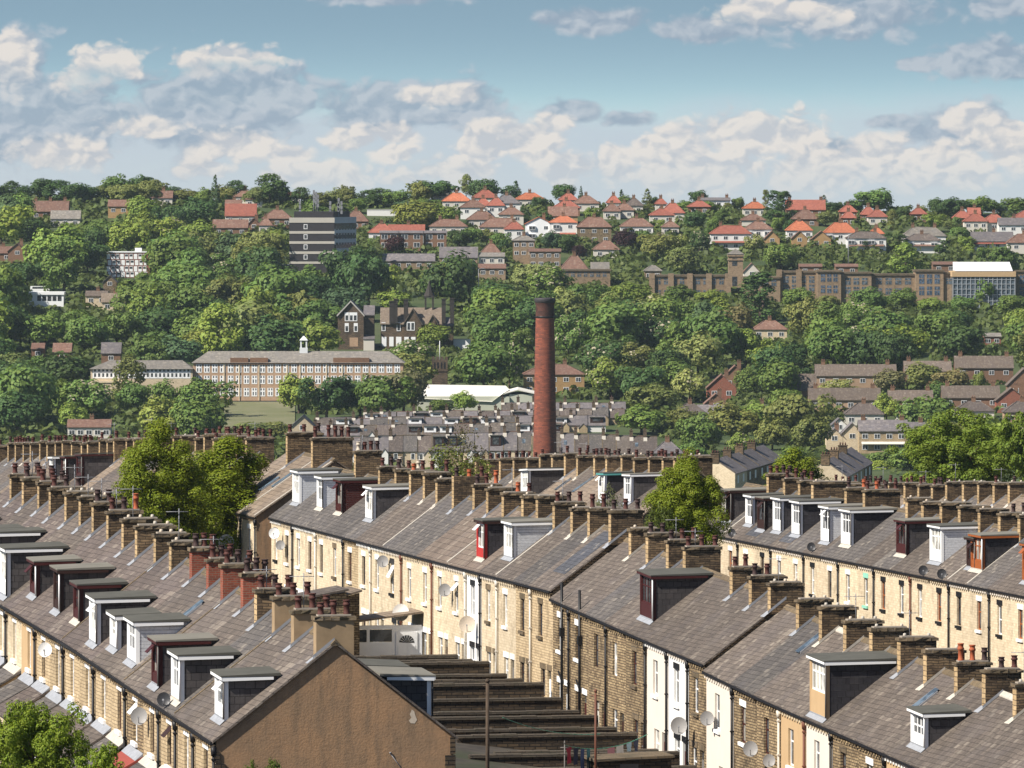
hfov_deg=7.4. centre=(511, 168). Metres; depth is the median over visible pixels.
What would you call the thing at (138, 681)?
terraced house
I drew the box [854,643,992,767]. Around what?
terraced house
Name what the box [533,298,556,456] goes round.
mill chimney
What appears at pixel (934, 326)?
broadleaf tree
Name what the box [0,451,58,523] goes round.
terraced house
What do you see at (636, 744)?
hanging garment
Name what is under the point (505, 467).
terraced house
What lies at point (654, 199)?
broadleaf tree
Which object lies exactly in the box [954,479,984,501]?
terraced house
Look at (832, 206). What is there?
broadleaf tree
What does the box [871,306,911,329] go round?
broadleaf tree
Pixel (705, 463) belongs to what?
terraced house
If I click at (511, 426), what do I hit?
valley house
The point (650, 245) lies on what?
broadleaf tree
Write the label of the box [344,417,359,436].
valley house
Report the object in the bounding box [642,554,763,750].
terraced house
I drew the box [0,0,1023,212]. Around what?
sky
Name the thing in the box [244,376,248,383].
window
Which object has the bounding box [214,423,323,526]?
terraced house
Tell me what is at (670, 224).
house
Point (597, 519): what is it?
terraced house
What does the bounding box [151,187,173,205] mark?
house
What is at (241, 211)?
house
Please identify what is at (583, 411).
valley house
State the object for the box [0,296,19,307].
broadleaf tree
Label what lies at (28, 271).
broadleaf tree
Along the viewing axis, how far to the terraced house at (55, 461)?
571.25 m
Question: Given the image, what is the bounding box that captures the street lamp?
[848,235,853,263]
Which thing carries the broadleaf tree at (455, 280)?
on the ground
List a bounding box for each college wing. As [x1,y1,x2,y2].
[556,269,610,287]
[649,273,730,295]
[742,276,780,301]
[776,269,820,301]
[815,270,841,302]
[841,272,871,303]
[871,273,914,295]
[912,269,944,303]
[943,272,950,303]
[1013,270,1023,298]
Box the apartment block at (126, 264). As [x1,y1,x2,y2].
[106,248,150,277]
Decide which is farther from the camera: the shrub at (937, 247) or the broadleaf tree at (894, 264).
the shrub at (937, 247)
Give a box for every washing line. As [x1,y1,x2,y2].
[502,717,593,734]
[565,734,647,748]
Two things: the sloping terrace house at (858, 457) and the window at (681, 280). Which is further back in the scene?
the window at (681, 280)
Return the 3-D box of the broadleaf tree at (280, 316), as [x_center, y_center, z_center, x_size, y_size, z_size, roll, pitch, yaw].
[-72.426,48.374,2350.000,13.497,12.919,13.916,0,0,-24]
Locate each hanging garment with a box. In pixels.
[566,747,570,763]
[573,748,578,764]
[581,749,583,767]
[587,749,590,767]
[607,747,614,753]
[616,745,623,752]
[627,742,631,751]
[634,739,638,750]
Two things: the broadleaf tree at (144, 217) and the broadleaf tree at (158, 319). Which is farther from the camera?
the broadleaf tree at (144, 217)
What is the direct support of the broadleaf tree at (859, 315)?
on the ground
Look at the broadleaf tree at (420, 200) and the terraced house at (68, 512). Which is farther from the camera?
the broadleaf tree at (420, 200)
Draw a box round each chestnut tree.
[61,378,116,409]
[148,216,186,237]
[205,253,238,272]
[390,339,436,363]
[494,340,528,387]
[509,326,534,347]
[524,266,577,292]
[554,314,588,353]
[572,338,633,370]
[583,355,631,398]
[620,342,656,365]
[627,293,667,307]
[635,315,685,348]
[670,368,705,398]
[672,234,688,246]
[688,230,710,250]
[725,432,755,450]
[743,233,765,249]
[818,378,857,387]
[839,314,868,331]
[840,301,875,319]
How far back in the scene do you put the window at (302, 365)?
2166.50 m
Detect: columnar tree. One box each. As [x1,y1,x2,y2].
[738,276,768,316]
[743,271,779,322]
[762,189,769,213]
[762,190,785,220]
[773,191,793,220]
[893,234,907,247]
[939,240,947,252]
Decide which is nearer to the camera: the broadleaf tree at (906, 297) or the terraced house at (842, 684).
the terraced house at (842, 684)
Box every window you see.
[2,615,2,649]
[30,632,30,667]
[73,659,73,695]
[77,430,82,434]
[88,669,88,705]
[93,369,100,377]
[101,369,108,377]
[104,680,104,717]
[109,369,114,377]
[120,691,120,728]
[127,702,136,740]
[142,369,149,377]
[150,369,157,377]
[153,714,153,752]
[158,369,165,377]
[160,725,170,764]
[166,369,173,377]
[174,369,181,377]
[182,369,189,377]
[187,737,187,767]
[196,364,201,372]
[204,364,209,372]
[212,364,217,372]
[212,376,217,382]
[220,364,225,372]
[228,364,232,372]
[236,365,240,372]
[236,388,240,395]
[244,364,248,372]
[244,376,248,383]
[244,388,248,395]
[249,529,250,549]
[252,365,256,372]
[252,376,256,383]
[252,388,256,395]
[260,365,264,372]
[260,376,264,383]
[260,388,264,395]
[267,364,272,372]
[267,376,272,383]
[267,388,272,395]
[275,364,280,372]
[275,376,280,383]
[283,364,288,372]
[291,364,296,372]
[301,364,304,372]
[307,364,312,372]
[315,364,320,372]
[315,376,320,383]
[323,364,328,372]
[331,364,336,372]
[336,224,354,229]
[336,233,354,238]
[336,242,354,247]
[339,365,344,372]
[345,312,348,320]
[345,323,348,331]
[347,365,351,372]
[349,312,352,320]
[350,338,357,346]
[350,552,351,580]
[353,312,356,320]
[354,323,357,331]
[355,365,359,372]
[363,365,367,372]
[371,364,375,372]
[377,564,378,588]
[379,364,383,372]
[381,234,387,238]
[382,337,385,345]
[386,564,393,592]
[387,364,391,372]
[389,337,393,345]
[394,364,399,372]
[396,337,400,345]
[401,234,407,238]
[407,322,410,330]
[411,322,414,330]
[413,234,419,238]
[425,573,426,602]
[425,633,426,654]
[426,234,431,238]
[437,234,443,238]
[440,577,441,606]
[441,638,442,653]
[450,581,457,611]
[458,643,459,658]
[473,586,474,615]
[488,590,489,620]
[489,652,490,672]
[505,594,506,625]
[506,658,507,677]
[522,599,523,630]
[522,662,523,681]
[540,604,541,635]
[543,669,544,695]
[563,377,568,381]
[596,634,597,666]
[597,701,598,726]
[615,643,616,675]
[615,710,616,726]
[634,651,636,684]
[635,719,637,738]
[655,660,657,694]
[656,278,660,284]
[656,729,658,748]
[676,669,678,703]
[677,739,679,764]
[679,278,684,284]
[694,747,696,765]
[695,278,699,284]
[696,678,697,712]
[717,694,719,729]
[719,278,723,284]
[730,550,731,565]
[732,258,736,265]
[732,277,736,285]
[743,707,745,742]
[766,718,768,753]
[771,280,776,285]
[783,276,788,282]
[783,284,788,291]
[791,276,795,282]
[791,729,793,765]
[809,276,814,282]
[809,284,814,291]
[812,567,813,593]
[816,740,819,767]
[821,274,824,281]
[821,285,824,292]
[827,274,831,281]
[827,285,831,292]
[830,571,831,597]
[833,274,837,281]
[833,285,837,292]
[843,753,845,767]
[845,278,850,284]
[845,287,850,293]
[848,574,849,601]
[853,278,858,284]
[862,278,867,284]
[862,434,867,438]
[862,445,867,449]
[866,578,867,604]
[874,434,879,438]
[874,445,879,449]
[875,278,881,284]
[883,582,884,608]
[885,278,891,284]
[885,288,891,294]
[886,434,891,438]
[895,278,901,284]
[901,585,903,612]
[905,278,910,284]
[919,274,924,283]
[919,286,924,295]
[920,589,921,616]
[927,274,931,283]
[927,286,931,295]
[934,274,939,283]
[934,286,939,295]
[939,593,940,620]
[945,278,950,283]
[959,597,960,625]
[979,601,980,629]
[999,605,1001,633]
[1019,275,1023,283]
[1019,287,1023,295]
[1020,609,1022,638]
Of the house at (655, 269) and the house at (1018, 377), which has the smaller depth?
the house at (1018, 377)
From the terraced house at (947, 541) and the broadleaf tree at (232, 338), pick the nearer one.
the terraced house at (947, 541)
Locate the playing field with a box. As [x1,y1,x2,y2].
[224,402,294,429]
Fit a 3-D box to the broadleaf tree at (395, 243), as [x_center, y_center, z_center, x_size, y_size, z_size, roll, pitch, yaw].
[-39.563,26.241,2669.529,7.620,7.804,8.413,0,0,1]
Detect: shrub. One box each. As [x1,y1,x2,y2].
[74,741,124,767]
[243,759,257,767]
[264,757,280,767]
[267,421,287,436]
[367,237,375,243]
[425,442,494,482]
[455,238,466,245]
[497,240,509,249]
[595,482,623,507]
[643,503,679,531]
[654,219,665,229]
[686,242,698,250]
[704,228,712,233]
[778,446,808,459]
[782,219,794,230]
[787,209,797,216]
[802,457,820,466]
[871,460,891,469]
[884,232,894,240]
[886,210,896,220]
[934,244,944,252]
[942,220,953,227]
[951,216,962,224]
[962,245,974,252]
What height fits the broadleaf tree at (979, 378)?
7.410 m
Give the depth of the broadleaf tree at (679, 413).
2065.17 m
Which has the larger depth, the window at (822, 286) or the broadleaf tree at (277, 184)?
the broadleaf tree at (277, 184)
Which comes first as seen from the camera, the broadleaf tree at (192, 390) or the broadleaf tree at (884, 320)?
the broadleaf tree at (192, 390)
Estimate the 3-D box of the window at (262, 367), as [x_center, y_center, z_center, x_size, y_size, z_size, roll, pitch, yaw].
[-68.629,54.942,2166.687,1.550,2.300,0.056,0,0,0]
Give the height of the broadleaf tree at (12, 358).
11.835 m
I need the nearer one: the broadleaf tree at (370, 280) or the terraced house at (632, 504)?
the terraced house at (632, 504)
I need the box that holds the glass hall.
[949,262,1015,307]
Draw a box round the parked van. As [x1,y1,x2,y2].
[30,286,49,290]
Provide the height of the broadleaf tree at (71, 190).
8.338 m
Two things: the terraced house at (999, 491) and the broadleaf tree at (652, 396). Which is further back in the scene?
the broadleaf tree at (652, 396)
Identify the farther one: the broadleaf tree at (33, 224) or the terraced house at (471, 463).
the broadleaf tree at (33, 224)
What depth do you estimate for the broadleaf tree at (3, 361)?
2160.21 m
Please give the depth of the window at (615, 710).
356.23 m
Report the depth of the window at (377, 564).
411.77 m
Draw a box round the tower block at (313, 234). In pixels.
[289,190,355,272]
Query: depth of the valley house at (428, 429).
2029.58 m
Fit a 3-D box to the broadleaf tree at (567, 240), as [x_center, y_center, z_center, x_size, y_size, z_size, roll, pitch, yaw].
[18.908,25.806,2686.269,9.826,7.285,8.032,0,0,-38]
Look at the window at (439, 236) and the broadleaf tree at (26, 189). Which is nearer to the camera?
the window at (439, 236)
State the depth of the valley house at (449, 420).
2067.84 m
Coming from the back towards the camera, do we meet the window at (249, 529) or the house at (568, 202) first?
the house at (568, 202)
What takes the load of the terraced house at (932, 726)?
on the ground
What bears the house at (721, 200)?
on the ground
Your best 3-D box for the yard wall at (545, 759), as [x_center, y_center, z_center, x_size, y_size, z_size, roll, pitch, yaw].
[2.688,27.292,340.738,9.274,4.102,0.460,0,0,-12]
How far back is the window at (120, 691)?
287.81 m
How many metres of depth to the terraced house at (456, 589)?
390.59 m
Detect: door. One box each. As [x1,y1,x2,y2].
[396,632,416,654]
[549,671,550,696]
[585,695,586,714]
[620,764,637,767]
[622,713,623,731]
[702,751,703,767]
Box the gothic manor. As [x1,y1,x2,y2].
[336,281,454,350]
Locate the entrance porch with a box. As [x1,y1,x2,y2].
[360,608,422,655]
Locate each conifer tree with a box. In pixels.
[209,174,221,204]
[512,180,521,195]
[520,204,531,219]
[642,188,654,209]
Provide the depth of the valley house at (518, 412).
2093.74 m
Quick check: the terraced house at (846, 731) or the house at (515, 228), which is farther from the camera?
the house at (515, 228)
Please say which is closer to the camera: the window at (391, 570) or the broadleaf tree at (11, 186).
the window at (391, 570)
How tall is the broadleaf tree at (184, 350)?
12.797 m
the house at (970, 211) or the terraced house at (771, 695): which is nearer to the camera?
the terraced house at (771, 695)
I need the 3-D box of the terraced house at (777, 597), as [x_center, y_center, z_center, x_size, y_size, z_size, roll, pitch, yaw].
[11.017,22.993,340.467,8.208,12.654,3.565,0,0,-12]
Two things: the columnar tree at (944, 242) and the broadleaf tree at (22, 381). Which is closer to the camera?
the broadleaf tree at (22, 381)
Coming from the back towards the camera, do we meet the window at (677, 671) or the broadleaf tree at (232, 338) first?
the broadleaf tree at (232, 338)
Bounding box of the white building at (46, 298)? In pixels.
[29,291,65,306]
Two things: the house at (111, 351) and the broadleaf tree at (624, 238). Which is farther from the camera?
the broadleaf tree at (624, 238)
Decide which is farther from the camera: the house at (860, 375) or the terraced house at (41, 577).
the house at (860, 375)
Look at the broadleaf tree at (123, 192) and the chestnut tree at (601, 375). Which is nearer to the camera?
the chestnut tree at (601, 375)
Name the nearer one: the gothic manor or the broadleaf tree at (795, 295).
the gothic manor
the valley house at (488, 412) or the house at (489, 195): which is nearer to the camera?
the valley house at (488, 412)
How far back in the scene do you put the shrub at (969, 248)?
2699.17 m
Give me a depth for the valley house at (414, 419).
2067.15 m
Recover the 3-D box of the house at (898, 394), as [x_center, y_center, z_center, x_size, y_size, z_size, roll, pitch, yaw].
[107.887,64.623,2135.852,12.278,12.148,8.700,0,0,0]
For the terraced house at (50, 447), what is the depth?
586.62 m
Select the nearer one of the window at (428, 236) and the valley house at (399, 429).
the valley house at (399, 429)
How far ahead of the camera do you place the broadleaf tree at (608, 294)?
2387.52 m
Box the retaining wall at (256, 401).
[232,401,280,401]
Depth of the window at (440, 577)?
395.51 m
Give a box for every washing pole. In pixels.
[483,679,491,767]
[560,741,568,767]
[591,689,599,767]
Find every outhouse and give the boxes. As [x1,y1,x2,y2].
[297,585,348,613]
[336,586,361,654]
[584,751,674,767]
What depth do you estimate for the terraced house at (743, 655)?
335.87 m
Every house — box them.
[0,242,12,260]
[0,434,53,490]
[0,435,67,493]
[0,436,26,468]
[0,436,34,473]
[0,436,51,484]
[0,439,6,463]
[0,442,30,479]
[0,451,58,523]
[0,462,40,509]
[0,464,100,543]
[0,475,85,527]
[0,478,127,668]
[0,489,143,687]
[0,514,161,703]
[0,521,176,763]
[3,457,69,524]
[7,239,27,263]
[11,529,190,716]
[31,343,45,356]
[33,197,69,217]
[42,434,75,468]
[43,474,113,541]
[46,434,93,475]
[46,435,84,474]
[47,436,100,477]
[47,511,200,723]
[50,210,81,226]
[52,343,72,357]
[54,533,218,735]
[58,435,112,479]
[59,432,112,481]
[60,536,235,758]
[67,414,112,437]
[67,549,253,767]
[70,423,114,487]
[74,431,140,485]
[82,432,143,489]
[85,287,108,306]
[87,438,141,489]
[97,557,273,767]
[98,418,168,491]
[101,290,125,310]
[101,342,122,363]
[102,275,118,292]
[102,440,160,494]
[107,200,129,217]
[112,422,176,499]
[119,427,196,499]
[129,566,297,767]
[141,430,215,508]
[150,434,202,479]
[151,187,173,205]
[155,581,316,767]
[165,430,237,512]
[172,573,409,767]
[183,426,226,472]
[188,429,274,505]
[189,600,457,767]
[212,219,248,233]
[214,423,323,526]
[218,425,353,571]
[223,426,252,457]
[225,196,241,203]
[225,204,256,221]
[230,428,260,465]
[231,452,310,561]
[234,186,247,203]
[244,197,263,206]
[249,214,259,229]
[258,214,273,231]
[261,205,292,229]
[268,466,343,582]
[269,469,353,586]
[290,435,382,592]
[292,414,314,431]
[301,474,376,589]
[313,418,326,436]
[313,456,406,588]
[316,411,333,424]
[324,459,420,586]
[329,419,344,436]
[334,417,351,424]
[341,460,437,595]
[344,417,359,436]
[346,431,359,462]
[350,207,369,228]
[351,411,369,424]
[354,459,452,629]
[360,417,375,436]
[360,437,373,449]
[363,406,379,417]
[367,219,391,239]
[368,476,451,629]
[370,409,387,424]
[374,428,388,464]
[376,424,390,435]
[377,466,484,624]
[379,230,398,249]
[379,406,395,416]
[382,254,434,271]
[388,220,424,236]
[388,410,405,423]
[388,427,402,464]
[391,418,406,434]
[392,470,502,624]
[396,411,411,415]
[399,230,422,250]
[403,435,416,466]
[406,410,423,423]
[407,424,422,434]
[412,404,428,415]
[415,485,515,654]
[417,428,431,466]
[422,424,437,434]
[423,230,446,246]
[424,416,441,423]
[428,215,467,231]
[429,404,444,415]
[429,482,535,653]
[431,433,445,467]
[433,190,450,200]
[438,424,453,432]
[439,247,477,263]
[439,492,548,658]
[442,188,469,208]
[442,411,460,423]
[445,404,460,416]
[445,424,459,467]
[454,423,468,432]
[459,196,485,218]
[459,492,566,660]
[460,410,478,422]
[460,427,473,461]
[464,411,477,415]
[465,207,494,228]
[465,455,484,474]
[469,416,484,431]
[472,186,498,201]
[474,432,488,458]
[475,454,498,473]
[477,404,493,415]
[477,479,586,672]
[478,194,488,211]
[478,214,523,233]
[478,252,504,263]
[478,264,505,280]
[478,410,496,422]
[481,239,500,251]
[485,415,499,431]
[486,194,505,216]
[486,453,498,481]
[488,425,502,458]
[489,451,525,482]
[494,404,509,415]
[494,504,600,677]
[496,408,514,421]
[498,203,524,224]
[499,191,520,210]
[499,450,537,486]
[500,416,515,431]
[501,396,516,409]
[502,424,516,456]
[503,218,524,239]
[505,456,538,486]
[510,402,526,414]
[512,231,535,263]
[512,494,620,681]
[515,188,543,206]
[515,415,532,421]
[515,447,562,490]
[516,415,531,443]
[517,395,531,409]
[517,423,530,456]
[519,445,591,493]
[522,358,584,393]
[525,212,548,237]
[526,401,533,414]
[528,498,644,696]
[529,249,560,266]
[531,415,533,437]
[542,443,602,494]
[548,202,577,223]
[548,211,577,236]
[549,525,660,709]
[550,453,563,466]
[554,448,616,495]
[555,196,580,215]
[556,416,569,431]
[556,422,562,431]
[556,432,559,452]
[558,189,576,201]
[559,401,575,415]
[560,425,573,452]
[561,251,588,268]
[563,396,578,407]
[566,522,679,714]
[569,408,587,432]
[571,449,630,500]
[573,191,599,210]
[574,426,587,451]
[575,402,591,414]
[576,212,611,241]
[576,453,645,502]
[579,402,591,407]
[584,519,699,726]
[585,450,660,505]
[587,415,605,431]
[588,433,601,453]
[590,262,609,268]
[592,240,620,257]
[592,400,608,425]
[594,395,608,417]
[601,426,615,454]
[601,449,674,506]
[602,200,620,218]
[603,529,722,731]
[605,191,621,205]
[608,401,624,423]
[610,396,625,409]
[615,429,629,454]
[617,199,634,217]
[617,449,685,508]
[619,214,653,232]
[622,567,722,748]
[626,194,643,210]
[627,449,699,510]
[629,428,643,455]
[640,453,722,526]
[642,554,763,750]
[643,265,662,279]
[643,428,656,455]
[648,204,674,226]
[653,435,682,455]
[654,194,667,209]
[660,217,679,235]
[664,198,685,220]
[664,563,787,764]
[671,556,804,767]
[680,398,704,418]
[686,196,711,212]
[696,482,763,543]
[697,399,722,418]
[700,193,730,209]
[700,595,833,767]
[703,387,728,404]
[705,368,737,400]
[707,465,794,573]
[709,221,751,249]
[710,450,747,487]
[721,468,809,575]
[722,447,759,483]
[723,360,740,386]
[729,602,858,767]
[730,443,771,484]
[735,471,824,564]
[740,210,766,225]
[741,197,766,215]
[743,263,759,275]
[743,593,884,767]
[744,217,772,238]
[746,439,781,472]
[751,479,846,573]
[752,315,787,339]
[763,230,780,244]
[768,496,843,580]
[776,623,911,767]
[784,478,883,596]
[785,196,825,216]
[785,216,812,241]
[790,205,818,225]
[790,231,807,247]
[790,374,816,396]
[798,264,822,270]
[801,480,901,596]
[801,610,938,767]
[807,382,880,413]
[810,230,831,247]
[814,359,896,387]
[817,452,855,480]
[818,505,898,604]
[823,219,854,243]
[825,422,843,449]
[828,645,966,767]
[829,447,864,482]
[830,417,846,432]
[833,442,872,479]
[834,264,858,271]
[834,466,860,482]
[836,495,933,618]
[838,201,857,218]
[839,422,857,449]
[840,207,856,224]
[844,397,884,424]
[845,227,886,252]
[851,483,861,486]
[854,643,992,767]
[855,499,948,618]
[857,414,907,453]
[859,202,872,220]
[861,476,882,486]
[866,205,887,224]
[871,223,884,235]
[871,500,971,625]
[874,467,897,487]
[881,655,1023,767]
[887,385,932,414]
[888,475,912,496]
[890,505,990,634]
[900,475,928,507]
[902,223,946,245]
[902,356,951,381]
[902,477,939,508]
[904,229,940,252]
[907,416,932,440]
[908,506,1009,634]
[909,204,927,221]
[909,652,1023,767]
[926,502,1023,647]
[930,477,954,500]
[931,261,956,271]
[940,380,999,408]
[941,463,962,501]
[946,512,1023,659]
[951,207,968,224]
[952,713,1023,767]
[953,351,1013,383]
[954,395,995,418]
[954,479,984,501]
[962,209,988,231]
[966,541,1023,660]
[967,204,980,214]
[969,480,1000,504]
[970,228,1012,250]
[980,468,1015,506]
[984,333,1001,344]
[985,210,1001,231]
[987,561,1021,666]
[993,382,1022,412]
[993,480,1023,507]
[997,214,1023,234]
[999,748,1023,767]
[1001,395,1023,422]
[1005,231,1023,253]
[1005,367,1023,396]
[1006,494,1023,511]
[1007,542,1023,680]
[1011,211,1023,217]
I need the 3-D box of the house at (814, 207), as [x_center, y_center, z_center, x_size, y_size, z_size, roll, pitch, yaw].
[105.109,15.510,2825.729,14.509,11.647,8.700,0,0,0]
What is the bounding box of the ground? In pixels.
[3,198,1023,767]
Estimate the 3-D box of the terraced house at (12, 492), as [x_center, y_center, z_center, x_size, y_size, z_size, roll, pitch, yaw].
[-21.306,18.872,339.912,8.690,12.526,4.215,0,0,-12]
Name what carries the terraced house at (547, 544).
on the ground
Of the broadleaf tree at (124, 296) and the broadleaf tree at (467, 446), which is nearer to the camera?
the broadleaf tree at (467, 446)
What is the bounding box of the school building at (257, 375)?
[192,336,404,400]
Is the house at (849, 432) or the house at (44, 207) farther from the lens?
the house at (44, 207)
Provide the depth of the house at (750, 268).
2595.69 m
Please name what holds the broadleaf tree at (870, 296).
on the ground
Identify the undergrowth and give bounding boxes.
[0,191,1023,474]
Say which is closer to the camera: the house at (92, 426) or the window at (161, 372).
the house at (92, 426)
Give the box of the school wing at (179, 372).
[90,360,192,398]
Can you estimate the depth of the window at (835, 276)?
2519.94 m
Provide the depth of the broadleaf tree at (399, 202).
2804.87 m
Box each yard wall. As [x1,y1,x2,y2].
[354,654,457,659]
[399,659,472,661]
[403,660,489,673]
[431,678,522,682]
[431,682,543,698]
[431,697,560,711]
[431,709,578,716]
[433,715,597,728]
[435,673,506,678]
[447,726,616,734]
[456,732,637,749]
[468,751,679,766]
[493,748,658,753]
[515,765,696,767]
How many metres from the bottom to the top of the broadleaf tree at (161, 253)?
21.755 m
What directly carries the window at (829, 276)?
in the college wing at (829, 282)
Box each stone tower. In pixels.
[432,341,447,384]
[727,249,743,287]
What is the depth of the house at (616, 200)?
2831.58 m
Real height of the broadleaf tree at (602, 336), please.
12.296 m
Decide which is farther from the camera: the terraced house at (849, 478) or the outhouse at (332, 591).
the terraced house at (849, 478)
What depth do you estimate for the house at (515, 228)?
2717.12 m
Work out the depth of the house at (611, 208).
2803.32 m
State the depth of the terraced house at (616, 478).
526.03 m
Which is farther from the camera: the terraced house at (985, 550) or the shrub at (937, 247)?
the shrub at (937, 247)
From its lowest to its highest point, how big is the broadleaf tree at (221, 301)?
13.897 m
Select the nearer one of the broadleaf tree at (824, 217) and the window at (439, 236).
the window at (439, 236)
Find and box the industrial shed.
[417,385,533,410]
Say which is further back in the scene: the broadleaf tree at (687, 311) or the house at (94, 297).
the house at (94, 297)
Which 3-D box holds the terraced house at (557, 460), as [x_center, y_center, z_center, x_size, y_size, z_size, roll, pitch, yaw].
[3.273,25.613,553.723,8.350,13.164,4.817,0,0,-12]
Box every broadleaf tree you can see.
[0,180,19,195]
[0,193,18,240]
[0,204,36,245]
[0,263,32,305]
[0,275,22,305]
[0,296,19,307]
[0,300,14,338]
[0,334,18,355]
[0,339,15,356]
[0,348,8,369]
[0,352,27,365]
[0,361,48,384]
[0,362,59,416]
[0,389,48,430]
[0,700,92,767]
[1,303,32,340]
[7,191,35,218]
[7,262,47,282]
[7,268,29,303]
[9,312,37,340]
[12,357,37,370]
[13,185,32,197]
[16,216,50,240]
[21,222,90,278]
[23,311,66,345]
[26,355,53,376]
[29,178,57,195]
[39,235,88,294]
[40,180,70,199]
[41,350,93,383]
[47,309,98,332]
[50,378,76,409]
[55,182,91,198]
[58,401,89,425]
[64,316,113,347]
[66,224,85,233]
[75,226,108,267]
[80,184,102,201]
[81,243,109,272]
[82,219,122,228]
[83,220,119,257]
[95,185,118,197]
[100,173,130,199]
[100,312,147,341]
[106,184,138,199]
[107,221,152,250]
[109,278,177,311]
[109,354,148,401]
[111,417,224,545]
[114,379,150,414]
[118,209,158,242]
[125,284,174,316]
[126,195,157,216]
[127,175,153,185]
[127,332,169,359]
[130,301,182,335]
[134,185,163,198]
[135,271,160,283]
[137,179,170,190]
[137,394,181,433]
[141,231,209,272]
[144,229,204,266]
[144,330,172,342]
[146,378,177,405]
[148,262,217,298]
[151,205,192,225]
[157,334,203,363]
[159,247,206,273]
[163,281,215,316]
[165,186,180,200]
[169,399,227,434]
[171,307,210,339]
[172,188,197,200]
[173,376,237,406]
[177,218,217,238]
[182,327,219,351]
[183,196,218,226]
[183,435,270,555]
[188,230,228,258]
[193,187,214,201]
[194,302,248,356]
[201,298,278,342]
[202,273,249,305]
[209,298,231,307]
[211,184,237,202]
[211,266,245,280]
[212,233,248,266]
[225,180,248,199]
[229,233,254,240]
[229,275,254,292]
[230,243,288,268]
[230,285,279,313]
[230,421,275,437]
[232,230,286,252]
[233,244,285,276]
[238,313,307,350]
[239,261,311,309]
[241,187,264,202]
[242,265,275,279]
[249,173,289,203]
[266,229,288,252]
[267,309,289,327]
[270,188,290,202]
[274,299,342,329]
[276,373,323,413]
[279,265,299,274]
[287,290,329,318]
[288,187,312,202]
[295,374,357,416]
[296,317,344,350]
[297,263,323,280]
[299,273,336,298]
[301,199,327,210]
[306,192,332,206]
[318,247,371,289]
[322,285,370,309]
[324,187,347,205]
[329,379,362,417]
[331,252,391,304]
[340,184,355,202]
[348,198,367,212]
[348,245,383,260]
[354,373,418,411]
[356,190,381,203]
[367,187,393,204]
[376,289,411,307]
[378,264,400,292]
[381,366,428,410]
[382,189,409,203]
[384,235,405,253]
[390,199,439,223]
[394,200,411,206]
[396,351,438,379]
[405,181,433,199]
[407,180,462,199]
[413,197,428,203]
[415,323,451,344]
[417,248,480,301]
[425,399,454,410]
[426,203,456,225]
[443,420,489,474]
[447,229,472,246]
[449,390,479,410]
[452,210,462,218]
[452,341,513,384]
[458,174,473,196]
[462,308,530,340]
[463,228,482,243]
[463,285,526,328]
[467,178,500,195]
[470,304,501,335]
[471,279,514,304]
[471,326,510,350]
[479,228,493,244]
[488,232,511,243]
[500,185,520,197]
[507,295,557,336]
[508,289,557,303]
[510,263,552,283]
[524,300,564,326]
[530,196,547,205]
[536,209,552,220]
[540,230,563,248]
[550,184,576,199]
[552,286,567,299]
[555,289,593,328]
[556,234,579,252]
[567,284,610,307]
[570,308,592,347]
[571,243,587,256]
[582,296,651,343]
[583,207,600,217]
[584,332,634,353]
[593,297,651,339]
[594,291,632,312]
[595,294,623,307]
[608,281,654,300]
[612,228,637,246]
[613,366,666,395]
[617,403,670,434]
[618,195,631,203]
[624,382,681,407]
[636,230,651,242]
[637,233,680,256]
[637,294,682,322]
[640,447,731,554]
[644,346,692,369]
[645,196,658,206]
[651,232,670,246]
[653,357,691,389]
[655,321,689,351]
[662,284,697,300]
[664,245,704,273]
[666,405,699,428]
[673,330,723,372]
[674,411,726,445]
[675,298,711,328]
[676,440,710,454]
[677,200,692,207]
[679,305,744,361]
[683,209,705,225]
[684,299,719,338]
[688,189,708,201]
[693,289,728,300]
[704,200,716,209]
[705,400,760,443]
[706,215,722,229]
[710,296,731,310]
[713,208,730,221]
[718,302,754,329]
[731,197,744,206]
[732,328,759,367]
[732,367,761,392]
[740,399,772,422]
[750,341,795,374]
[751,338,793,365]
[753,417,789,449]
[757,357,801,393]
[758,393,836,432]
[761,446,833,485]
[762,243,801,268]
[767,388,803,403]
[771,216,785,231]
[781,342,812,373]
[782,287,815,304]
[782,297,818,334]
[790,414,833,447]
[802,301,844,341]
[802,314,844,360]
[806,320,858,363]
[814,295,840,306]
[815,210,834,225]
[825,408,845,422]
[826,202,842,211]
[827,307,865,321]
[843,199,863,209]
[845,327,889,363]
[848,286,891,306]
[853,187,894,209]
[862,306,914,332]
[864,325,878,363]
[866,449,897,467]
[870,329,918,369]
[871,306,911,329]
[872,368,908,389]
[873,393,899,419]
[882,323,932,360]
[885,287,917,310]
[885,406,1020,483]
[886,242,923,272]
[890,445,918,469]
[893,394,957,424]
[896,206,910,216]
[905,361,941,389]
[912,307,965,347]
[916,205,927,211]
[916,297,946,310]
[921,213,946,227]
[924,380,950,401]
[927,197,944,213]
[929,367,971,384]
[934,308,973,326]
[937,196,971,215]
[937,320,987,357]
[943,421,964,434]
[948,227,969,237]
[950,295,975,308]
[957,236,976,249]
[959,417,992,433]
[964,195,999,215]
[971,416,1021,431]
[972,278,995,301]
[973,370,986,384]
[976,244,1019,269]
[994,202,1007,214]
[994,294,1023,310]
[994,411,1023,481]
[1000,197,1023,211]
[1001,321,1023,353]
[1002,312,1023,328]
[1007,206,1020,214]
[1009,306,1023,327]
[1012,327,1023,360]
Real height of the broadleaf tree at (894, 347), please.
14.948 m

